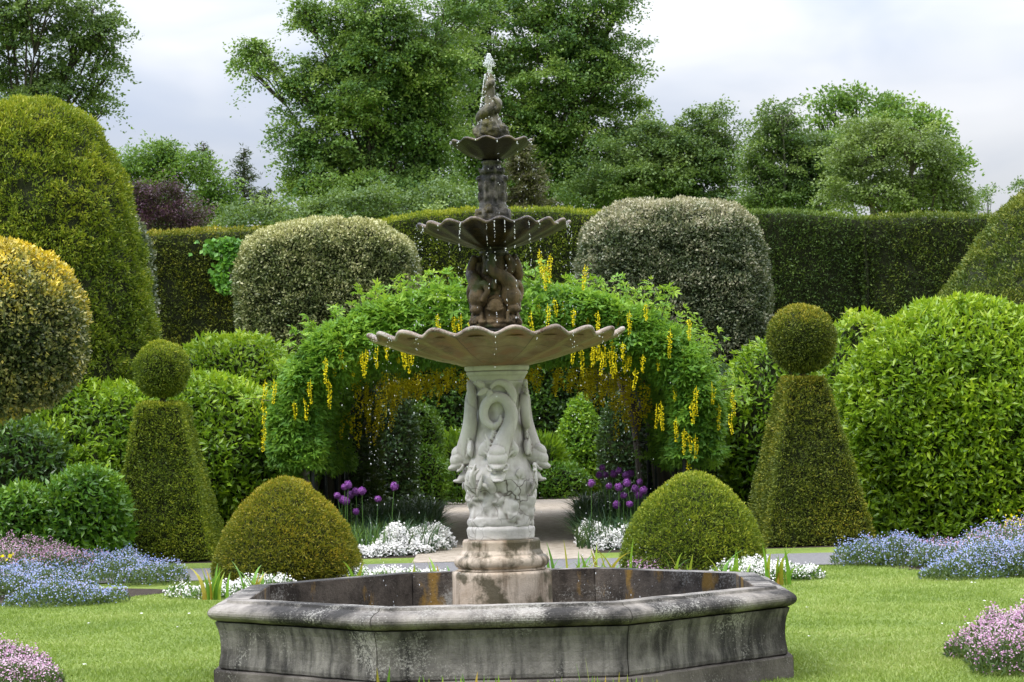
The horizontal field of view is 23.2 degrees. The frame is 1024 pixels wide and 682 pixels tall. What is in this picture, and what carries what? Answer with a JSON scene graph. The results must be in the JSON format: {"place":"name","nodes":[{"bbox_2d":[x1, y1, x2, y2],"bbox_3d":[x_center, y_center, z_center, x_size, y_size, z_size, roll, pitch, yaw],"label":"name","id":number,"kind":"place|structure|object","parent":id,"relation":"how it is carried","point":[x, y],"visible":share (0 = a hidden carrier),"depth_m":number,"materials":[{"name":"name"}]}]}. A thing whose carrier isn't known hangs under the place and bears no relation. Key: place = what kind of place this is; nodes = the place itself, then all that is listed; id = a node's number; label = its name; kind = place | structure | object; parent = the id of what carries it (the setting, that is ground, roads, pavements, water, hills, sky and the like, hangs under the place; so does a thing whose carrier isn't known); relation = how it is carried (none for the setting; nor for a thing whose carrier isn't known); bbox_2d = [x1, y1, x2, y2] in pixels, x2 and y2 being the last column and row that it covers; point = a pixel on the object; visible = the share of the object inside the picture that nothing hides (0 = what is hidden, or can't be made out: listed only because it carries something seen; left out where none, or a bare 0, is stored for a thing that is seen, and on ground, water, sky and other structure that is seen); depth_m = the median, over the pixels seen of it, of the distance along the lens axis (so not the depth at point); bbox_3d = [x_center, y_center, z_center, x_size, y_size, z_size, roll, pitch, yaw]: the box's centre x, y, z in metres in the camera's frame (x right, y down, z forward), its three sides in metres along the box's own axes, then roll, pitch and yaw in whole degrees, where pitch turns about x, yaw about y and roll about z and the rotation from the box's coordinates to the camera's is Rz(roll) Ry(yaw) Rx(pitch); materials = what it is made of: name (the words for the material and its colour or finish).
{"place":"outdoors","nodes":[
{"label":"outdoors","id":0,"kind":"place"},
{"bbox_2d":[0,235,93,426],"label":"golden holly","id":1,"kind":"object","parent":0,"point":[45,321],"visible":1,"depth_m":26.47,"materials":[{"name":"plant"}]},
{"bbox_2d":[72,552,906,583],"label":"path","id":2,"kind":"structure","parent":0,"point":[812,558],"depth_m":27.04,"materials":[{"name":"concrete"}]},
{"bbox_2d":[412,495,594,562],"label":"gravel path","id":3,"kind":"structure","parent":0,"point":[553,534],"depth_m":34.70,"materials":[{"name":"gravel"}]},
{"bbox_2d":[0,562,1023,681],"bbox_3d":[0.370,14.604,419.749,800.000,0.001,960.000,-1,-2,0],"label":"lawn","id":4,"kind":"structure","parent":0,"point":[142,586],"depth_m":19.23,"materials":[{"name":"plant"}]},
{"bbox_2d":[0,632,65,681],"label":"pink forget me nots","id":5,"kind":"object","parent":4,"relation":"on","point":[20,664],"visible":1,"depth_m":15.59,"materials":[{"name":"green plant"}]},
{"bbox_2d":[0,0,142,146],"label":"tree","id":6,"kind":"object","parent":4,"relation":"on","point":[98,27],"visible":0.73,"depth_m":62.01,"materials":[{"name":"green plant"}]},
{"bbox_2d":[0,588,165,604],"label":"flower bed soil","id":7,"kind":"structure","parent":4,"relation":"on","point":[134,592],"depth_m":24.22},
{"bbox_2d":[0,529,190,607],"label":"forget me nots","id":8,"kind":"object","parent":7,"relation":"on","point":[54,572],"visible":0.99,"depth_m":25.24,"materials":[{"name":"blue plant"}]},
{"bbox_2d":[36,462,140,557],"bbox_3d":[-4.920,2.042,28.837,1.209,1.294,1.087,-1,-2,0],"label":"laurel bush","id":9,"kind":"object","parent":4,"relation":"on","point":[92,510],"visible":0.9,"depth_m":28.55,"materials":[{"name":"plant"}]},
{"bbox_2d":[125,168,217,235],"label":"plum tree","id":10,"kind":"object","parent":4,"relation":"on","point":[173,213],"visible":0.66,"depth_m":59.94,"materials":[{"name":"purple plant"}]},
{"bbox_2d":[112,127,252,232],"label":"tree","id":11,"kind":"object","parent":4,"relation":"on","point":[150,164],"visible":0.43,"depth_m":75.87,"materials":[{"name":"green plant"}]},
{"bbox_2d":[185,141,222,200],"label":"larch tree","id":12,"kind":"object","parent":4,"relation":"on","point":[203,147],"visible":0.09,"depth_m":84.24,"materials":[{"name":"green plant"}]},
{"bbox_2d":[192,563,229,599],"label":"iris plant","id":13,"kind":"object","parent":4,"relation":"on","point":[212,591],"visible":0.99,"depth_m":22.95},
{"bbox_2d":[231,560,264,588],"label":"iris plant","id":14,"kind":"object","parent":4,"relation":"on","point":[254,581],"visible":0.57,"depth_m":22.97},
{"bbox_2d":[228,143,270,215],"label":"larch tree","id":15,"kind":"object","parent":4,"relation":"on","point":[240,165],"visible":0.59,"depth_m":84.15,"materials":[{"name":"green plant"}]},
{"bbox_2d":[248,184,282,219],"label":"pine tree","id":16,"kind":"object","parent":4,"relation":"on","point":[268,190],"visible":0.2,"depth_m":80.11,"materials":[{"name":"green plant"}]},
{"bbox_2d":[207,161,478,232],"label":"tree","id":17,"kind":"object","parent":4,"relation":"on","point":[458,198],"visible":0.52,"depth_m":65.92,"materials":[{"name":"green plant"}]},
{"bbox_2d":[222,0,513,216],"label":"tree","id":18,"kind":"object","parent":4,"relation":"on","point":[409,132],"visible":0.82,"depth_m":75.80,"materials":[{"name":"green plant"}]},
{"bbox_2d":[207,72,796,681],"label":"fountain","id":19,"kind":"object","parent":4,"relation":"on","point":[511,608],"visible":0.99,"depth_m":15.03,"materials":[{"name":"grey stone"}]},
{"bbox_2d":[477,53,502,124],"bbox_3d":[-0.142,-1.595,15.794,0.163,0.464,0.163,0,-2,-34],"label":"water jet","id":20,"kind":"object","parent":19,"relation":"on","point":[489,63],"visible":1,"depth_m":15.79,"materials":[{"name":"white liquid"}]},
{"bbox_2d":[304,123,689,602],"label":"water drops","id":21,"kind":"object","parent":19,"relation":"on","point":[495,336],"visible":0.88,"depth_m":15.53,"materials":[{"name":"clear liquid"}]},
{"bbox_2d":[501,137,563,208],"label":"conifer","id":22,"kind":"object","parent":4,"relation":"on","point":[536,186],"visible":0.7,"depth_m":71.98,"materials":[{"name":"green plant"}]},
{"bbox_2d":[430,0,665,213],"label":"tree","id":23,"kind":"object","parent":4,"relation":"on","point":[577,62],"visible":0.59,"depth_m":85.56,"materials":[{"name":"green plant"}]},
{"bbox_2d":[545,94,755,210],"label":"tree","id":24,"kind":"object","parent":4,"relation":"on","point":[681,158],"visible":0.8,"depth_m":83.67,"materials":[{"name":"green plant"}]},
{"bbox_2d":[706,548,750,571],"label":"iris plant","id":25,"kind":"object","parent":4,"relation":"on","point":[735,567],"visible":0.47,"depth_m":22.94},
{"bbox_2d":[762,545,798,584],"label":"iris plant","id":26,"kind":"object","parent":4,"relation":"on","point":[780,573],"visible":0.9,"depth_m":22.90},
{"bbox_2d":[718,94,877,214],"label":"tree","id":27,"kind":"object","parent":4,"relation":"on","point":[782,185],"visible":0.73,"depth_m":79.92,"materials":[{"name":"green plant"}]},
{"bbox_2d":[791,79,984,217],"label":"tree","id":28,"kind":"object","parent":4,"relation":"on","point":[845,102],"visible":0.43,"depth_m":91.95,"materials":[{"name":"green plant"}]},
{"bbox_2d":[805,110,987,218],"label":"tree","id":29,"kind":"object","parent":4,"relation":"on","point":[911,194],"visible":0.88,"depth_m":73.77,"materials":[{"name":"green plant"}]},
{"bbox_2d":[894,563,1023,573],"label":"flower bed soil","id":30,"kind":"structure","parent":4,"relation":"on","point":[913,567],"depth_m":24.95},
{"bbox_2d":[827,511,1023,580],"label":"forget me nots","id":31,"kind":"object","parent":30,"relation":"on","point":[999,553],"visible":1,"depth_m":24.93,"materials":[{"name":"blue plant"}]},
{"bbox_2d":[998,509,1023,528],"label":"wallflower","id":32,"kind":"object","parent":30,"relation":"on","point":[1011,515],"visible":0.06,"depth_m":27.38,"materials":[{"name":"yellow plant"}]},
{"bbox_2d":[940,595,1023,675],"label":"pink forget me nots","id":33,"kind":"object","parent":4,"relation":"on","point":[998,638],"visible":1,"depth_m":15.27,"materials":[{"name":"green plant"}]},
{"bbox_2d":[966,175,1023,213],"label":"tree","id":34,"kind":"object","parent":4,"relation":"on","point":[1019,183],"visible":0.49,"depth_m":88.32,"materials":[{"name":"green plant"}]},
{"label":"flower bed soil","id":35,"kind":"structure","parent":4,"relation":"on","visible":0},
{"bbox_2d":[210,474,364,582],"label":"clipped yew dome","id":36,"kind":"structure","parent":35,"relation":"on","point":[293,527],"depth_m":24.30,"materials":[{"name":"plant"}]},
{"bbox_2d":[162,562,446,598],"bbox_3d":[-2.034,2.305,24.149,3.079,0.278,1.245,0,-2,-34],"label":"white candytuft","id":37,"kind":"object","parent":35,"relation":"on","point":[236,586],"visible":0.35,"depth_m":23.65,"materials":[{"name":"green plant"}]},
{"bbox_2d":[344,562,369,576],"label":"iris plant","id":38,"kind":"object","parent":35,"relation":"on","point":[358,573],"visible":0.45,"depth_m":22.89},
{"bbox_2d":[547,545,579,567],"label":"iris plant","id":39,"kind":"object","parent":35,"relation":"on","point":[552,563],"visible":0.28,"depth_m":22.84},
{"bbox_2d":[556,544,601,567],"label":"iris plant","id":40,"kind":"object","parent":35,"relation":"on","point":[584,563],"visible":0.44,"depth_m":23.03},
{"bbox_2d":[582,545,613,566],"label":"iris plant","id":41,"kind":"object","parent":35,"relation":"on","point":[596,561],"visible":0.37,"depth_m":23.38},
{"bbox_2d":[585,538,653,567],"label":"iris plant","id":42,"kind":"object","parent":35,"relation":"on","point":[617,560],"visible":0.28,"depth_m":22.79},
{"bbox_2d":[625,558,697,569],"bbox_3d":[1.481,2.186,24.282,0.836,0.360,0.594,-1,-2,0],"label":"purple rock cress","id":43,"kind":"object","parent":35,"relation":"on","point":[635,564],"visible":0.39,"depth_m":24.22,"materials":[{"name":"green plant"}]},
{"bbox_2d":[659,552,692,569],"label":"iris plant","id":44,"kind":"object","parent":35,"relation":"on","point":[677,566],"visible":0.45,"depth_m":23.07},
{"bbox_2d":[618,470,766,570],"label":"clipped yew dome","id":45,"kind":"structure","parent":35,"relation":"on","point":[720,525],"depth_m":24.32,"materials":[{"name":"plant"}]},
{"bbox_2d":[696,554,826,581],"bbox_3d":[2.254,2.182,23.936,1.548,0.287,0.663,-3,-2,36],"label":"white candytuft","id":46,"kind":"object","parent":35,"relation":"on","point":[809,570],"visible":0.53,"depth_m":23.65,"materials":[{"name":"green plant"}]},
{"bbox_2d":[0,0,1023,231],"label":"sky","id":47,"kind":"structure","parent":0,"point":[965,58],"materials":[{"name":"white"}]},
{"bbox_2d":[162,544,946,568],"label":"grass verge","id":48,"kind":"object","parent":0,"point":[609,555],"depth_m":28.44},
{"bbox_2d":[151,492,986,563],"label":"bed soil","id":49,"kind":"structure","parent":0,"point":[600,551],"depth_m":29.45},
{"bbox_2d":[0,476,57,548],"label":"laurel bush","id":50,"kind":"object","parent":49,"relation":"on","point":[20,514],"visible":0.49,"depth_m":28.75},
{"bbox_2d":[0,415,74,496],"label":"laurel bush","id":51,"kind":"object","parent":49,"relation":"on","point":[29,453],"visible":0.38,"depth_m":29.70,"materials":[{"name":"plant"}]},
{"bbox_2d":[0,93,162,432],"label":"giant clipped yew","id":52,"kind":"object","parent":49,"relation":"on","point":[64,190],"visible":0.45,"depth_m":32.14,"materials":[{"name":"plant"}]},
{"bbox_2d":[15,373,203,480],"bbox_3d":[-5.174,1.577,31.583,2.984,2.449,2.291,-1,-2,0],"label":"laurel bush","id":53,"kind":"object","parent":49,"relation":"on","point":[92,427],"visible":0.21,"depth_m":31.01,"materials":[{"name":"plant"}]},
{"bbox_2d":[133,207,160,335],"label":"variegated holly column","id":54,"kind":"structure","parent":49,"relation":"on","point":[146,238],"depth_m":39.00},
{"bbox_2d":[117,338,223,562],"bbox_3d":[-4.198,1.305,29.990,1.430,2.692,1.437,-1,-2,0],"label":"ball topiary","id":55,"kind":"object","parent":49,"relation":"on","point":[168,482],"visible":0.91,"depth_m":29.62,"materials":[{"name":"green plant"}]},
{"bbox_2d":[143,224,271,354],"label":"clipped hedge","id":56,"kind":"object","parent":49,"relation":"on","point":[192,299],"visible":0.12,"depth_m":53.23,"materials":[{"name":"plant"}]},
{"bbox_2d":[189,236,242,295],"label":"climbing ivy","id":57,"kind":"object","parent":56,"relation":"attached to","point":[226,248],"visible":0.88,"depth_m":52.95,"materials":[{"name":"green plant"}]},
{"bbox_2d":[126,366,299,526],"bbox_3d":[-4.076,1.539,32.187,2.920,2.555,2.345,-1,-2,0],"label":"laurel bush","id":58,"kind":"object","parent":49,"relation":"on","point":[231,445],"visible":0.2,"depth_m":31.57,"materials":[{"name":"plant"}]},
{"bbox_2d":[181,327,334,505],"bbox_3d":[-3.875,1.331,34.977,2.746,3.072,2.390,-1,-2,0],"label":"laurel bush","id":59,"kind":"object","parent":49,"relation":"on","point":[247,355],"visible":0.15,"depth_m":34.48,"materials":[{"name":"plant"}]},
{"bbox_2d":[229,214,422,382],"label":"clipped variegated holly","id":60,"kind":"object","parent":49,"relation":"on","point":[290,271],"visible":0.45,"depth_m":45.18,"materials":[{"name":"plant"}]},
{"bbox_2d":[344,480,351,522],"bbox_3d":[-2.024,2.148,30.405,0.194,0.899,0.454,0,-2,-32],"label":"allium","id":61,"kind":"object","parent":49,"relation":"on","point":[347,484],"visible":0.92,"depth_m":30.43,"materials":[{"name":"purple plant"}]},
{"bbox_2d":[346,490,354,524],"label":"allium","id":62,"kind":"object","parent":49,"relation":"on","point":[350,495],"visible":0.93,"depth_m":31.14,"materials":[{"name":"purple plant"}]},
{"bbox_2d":[319,385,388,517],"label":"shade bush","id":63,"kind":"object","parent":49,"relation":"on","point":[369,475],"visible":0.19,"depth_m":39.68,"materials":[{"name":"plant"}]},
{"bbox_2d":[352,487,357,520],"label":"allium","id":64,"kind":"object","parent":49,"relation":"on","point":[355,491],"visible":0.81,"depth_m":31.07,"materials":[{"name":"purple plant"}]},
{"bbox_2d":[358,487,366,541],"bbox_3d":[-1.813,2.184,30.452,0.156,0.819,0.356,-2,-2,22],"label":"allium","id":65,"kind":"object","parent":49,"relation":"on","point":[361,490],"visible":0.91,"depth_m":30.38,"materials":[{"name":"purple plant"}]},
{"bbox_2d":[349,520,394,556],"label":"strappy leaves","id":66,"kind":"object","parent":49,"relation":"on","point":[372,539],"visible":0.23,"depth_m":29.68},
{"bbox_2d":[374,496,380,534],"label":"allium","id":67,"kind":"object","parent":49,"relation":"on","point":[378,500],"visible":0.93,"depth_m":30.46,"materials":[{"name":"purple plant"}]},
{"bbox_2d":[390,482,397,521],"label":"allium","id":68,"kind":"object","parent":49,"relation":"on","point":[393,486],"visible":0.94,"depth_m":30.28,"materials":[{"name":"purple plant"}]},
{"bbox_2d":[373,377,423,502],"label":"dark holly","id":69,"kind":"object","parent":49,"relation":"on","point":[402,467],"visible":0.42,"depth_m":44.64,"materials":[{"name":"plant"}]},
{"bbox_2d":[339,490,460,555],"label":"strappy leaves","id":70,"kind":"object","parent":49,"relation":"on","point":[409,515],"visible":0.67,"depth_m":33.92,"materials":[{"name":"plant"}]},
{"bbox_2d":[358,520,457,557],"bbox_3d":[-1.193,2.400,30.460,0.986,0.469,2.728,-2,-2,20],"label":"white candytuft","id":71,"kind":"object","parent":49,"relation":"on","point":[401,547],"visible":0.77,"depth_m":29.72,"materials":[{"name":"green plant"}]},
{"bbox_2d":[411,401,448,499],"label":"green bush","id":72,"kind":"object","parent":49,"relation":"on","point":[429,417],"visible":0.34,"depth_m":46.83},
{"bbox_2d":[412,441,466,504],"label":"bush","id":73,"kind":"object","parent":49,"relation":"on","point":[430,473],"visible":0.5,"depth_m":46.42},
{"bbox_2d":[437,426,466,501],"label":"spiky laurel","id":74,"kind":"object","parent":49,"relation":"on","point":[454,436],"visible":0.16,"depth_m":48.20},
{"bbox_2d":[376,204,604,287],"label":"clipped hedge","id":75,"kind":"object","parent":49,"relation":"on","point":[436,254],"visible":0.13,"depth_m":54.67,"materials":[{"name":"plant"}]},
{"bbox_2d":[238,250,752,518],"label":"laburnum arch","id":76,"kind":"structure","parent":49,"relation":"on","point":[308,417],"depth_m":30.91,"materials":[{"name":"green plant"}]},
{"bbox_2d":[404,363,610,441],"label":"shade hedge","id":77,"kind":"object","parent":49,"relation":"on","point":[548,408],"visible":0.03,"depth_m":51.81,"materials":[{"name":"plant"}]},
{"bbox_2d":[530,428,571,498],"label":"spiky laurel","id":78,"kind":"object","parent":49,"relation":"on","point":[554,447],"visible":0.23,"depth_m":48.77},
{"bbox_2d":[532,459,596,498],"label":"bush","id":79,"kind":"object","parent":49,"relation":"on","point":[566,482],"visible":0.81,"depth_m":48.38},
{"bbox_2d":[554,392,603,495],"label":"cone bush","id":80,"kind":"object","parent":49,"relation":"on","point":[580,437],"visible":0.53,"depth_m":49.62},
{"bbox_2d":[588,479,595,519],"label":"allium","id":81,"kind":"object","parent":49,"relation":"on","point":[591,482],"visible":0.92,"depth_m":30.74,"materials":[{"name":"purple plant"}]},
{"bbox_2d":[596,471,602,510],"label":"allium","id":82,"kind":"object","parent":49,"relation":"on","point":[599,474],"visible":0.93,"depth_m":32.84,"materials":[{"name":"purple plant"}]},
{"bbox_2d":[552,484,649,549],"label":"strappy leaves","id":83,"kind":"object","parent":49,"relation":"on","point":[581,505],"visible":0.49,"depth_m":32.85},
{"bbox_2d":[573,518,628,549],"bbox_3d":[1.253,2.379,30.441,0.912,0.392,1.916,-1,-2,-12],"label":"white candytuft","id":84,"kind":"object","parent":49,"relation":"on","point":[606,540],"visible":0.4,"depth_m":29.79,"materials":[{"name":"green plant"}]},
{"bbox_2d":[599,464,605,524],"bbox_3d":[1.192,2.097,32.593,0.269,0.974,0.395,-1,-2,0],"label":"allium","id":85,"kind":"object","parent":49,"relation":"on","point":[602,467],"visible":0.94,"depth_m":32.50,"materials":[{"name":"purple plant"}]},
{"bbox_2d":[602,471,608,520],"bbox_3d":[1.220,2.149,32.803,0.201,0.882,0.510,-1,-2,0],"label":"allium","id":86,"kind":"object","parent":49,"relation":"on","point":[605,474],"visible":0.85,"depth_m":32.82,"materials":[{"name":"purple plant"}]},
{"bbox_2d":[605,482,611,522],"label":"allium","id":87,"kind":"object","parent":49,"relation":"on","point":[609,485],"visible":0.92,"depth_m":31.39,"materials":[{"name":"purple plant"}]},
{"bbox_2d":[609,470,616,519],"bbox_3d":[1.341,2.129,32.599,0.540,0.903,0.446,-1,-2,0],"label":"allium","id":88,"kind":"object","parent":49,"relation":"on","point":[613,473],"visible":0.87,"depth_m":32.46,"materials":[{"name":"purple plant"}]},
{"bbox_2d":[594,386,638,495],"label":"dark holly","id":89,"kind":"object","parent":49,"relation":"on","point":[621,450],"visible":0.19,"depth_m":44.59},
{"bbox_2d":[614,482,622,527],"bbox_3d":[1.278,2.138,30.784,0.242,0.776,0.461,-1,-2,-12],"label":"allium","id":90,"kind":"object","parent":49,"relation":"on","point":[618,486],"visible":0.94,"depth_m":30.84,"materials":[{"name":"purple plant"}]},
{"bbox_2d":[616,467,621,512],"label":"allium","id":91,"kind":"object","parent":49,"relation":"on","point":[619,470],"visible":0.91,"depth_m":31.94,"materials":[{"name":"purple plant"}]},
{"bbox_2d":[620,492,626,519],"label":"allium","id":92,"kind":"object","parent":49,"relation":"on","point":[623,495],"visible":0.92,"depth_m":30.91,"materials":[{"name":"purple plant"}]},
{"bbox_2d":[622,471,629,516],"bbox_3d":[1.391,2.106,31.835,0.282,0.899,0.374,-2,-2,10],"label":"allium","id":93,"kind":"object","parent":49,"relation":"on","point":[625,474],"visible":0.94,"depth_m":31.80,"materials":[{"name":"purple plant"}]},
{"bbox_2d":[623,478,630,518],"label":"allium","id":94,"kind":"object","parent":49,"relation":"on","point":[627,483],"visible":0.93,"depth_m":30.66,"materials":[{"name":"purple plant"}]},
{"bbox_2d":[627,470,634,514],"bbox_3d":[1.611,2.140,32.891,0.371,0.886,0.339,-1,-2,0],"label":"allium","id":95,"kind":"object","parent":49,"relation":"on","point":[631,472],"visible":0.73,"depth_m":32.94,"materials":[{"name":"purple plant"}]},
{"bbox_2d":[636,479,642,504],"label":"allium","id":96,"kind":"object","parent":49,"relation":"on","point":[639,482],"visible":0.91,"depth_m":31.42,"materials":[{"name":"purple plant"}]},
{"bbox_2d":[639,486,647,501],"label":"allium","id":97,"kind":"object","parent":49,"relation":"on","point":[643,490],"visible":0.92,"depth_m":30.92,"materials":[{"name":"purple plant"}]},
{"bbox_2d":[571,194,775,394],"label":"clipped variegated holly","id":98,"kind":"object","parent":49,"relation":"on","point":[710,259],"visible":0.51,"depth_m":45.13,"materials":[{"name":"plant"}]},
{"bbox_2d":[637,354,731,497],"bbox_3d":[3.001,1.446,40.469,2.005,2.829,4.134,-1,-2,0],"label":"shade bush","id":99,"kind":"object","parent":49,"relation":"on","point":[722,370],"visible":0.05,"depth_m":39.78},
{"bbox_2d":[716,335,834,506],"bbox_3d":[3.581,1.232,33.954,1.805,2.782,1.616,-1,-2,0],"label":"laurel bush","id":100,"kind":"object","parent":49,"relation":"on","point":[760,371],"visible":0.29,"depth_m":33.58,"materials":[{"name":"plant"}]},
{"bbox_2d":[747,206,871,375],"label":"clipped hedge","id":101,"kind":"object","parent":49,"relation":"on","point":[816,257],"visible":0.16,"depth_m":53.55,"materials":[{"name":"plant"}]},
{"bbox_2d":[747,302,875,547],"bbox_3d":[3.525,0.992,29.986,1.428,2.933,1.421,-1,-2,-9],"label":"ball topiary","id":102,"kind":"object","parent":49,"relation":"on","point":[807,489],"visible":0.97,"depth_m":29.62,"materials":[{"name":"green plant"}]},
{"bbox_2d":[820,305,884,424],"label":"laurel bush","id":103,"kind":"object","parent":49,"relation":"on","point":[854,332],"visible":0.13,"depth_m":35.80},
{"bbox_2d":[829,288,1023,538],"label":"laurel bush","id":104,"kind":"object","parent":49,"relation":"on","point":[929,399],"visible":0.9,"depth_m":30.59,"materials":[{"name":"plant"}]},
{"bbox_2d":[859,209,994,322],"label":"clipped hedge","id":105,"kind":"object","parent":49,"relation":"on","point":[908,257],"visible":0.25,"depth_m":53.23,"materials":[{"name":"plant"}]},
{"bbox_2d":[937,186,1023,304],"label":"giant clipped yew","id":106,"kind":"object","parent":49,"relation":"on","point":[992,262],"visible":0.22,"depth_m":39.25,"materials":[{"name":"plant"}]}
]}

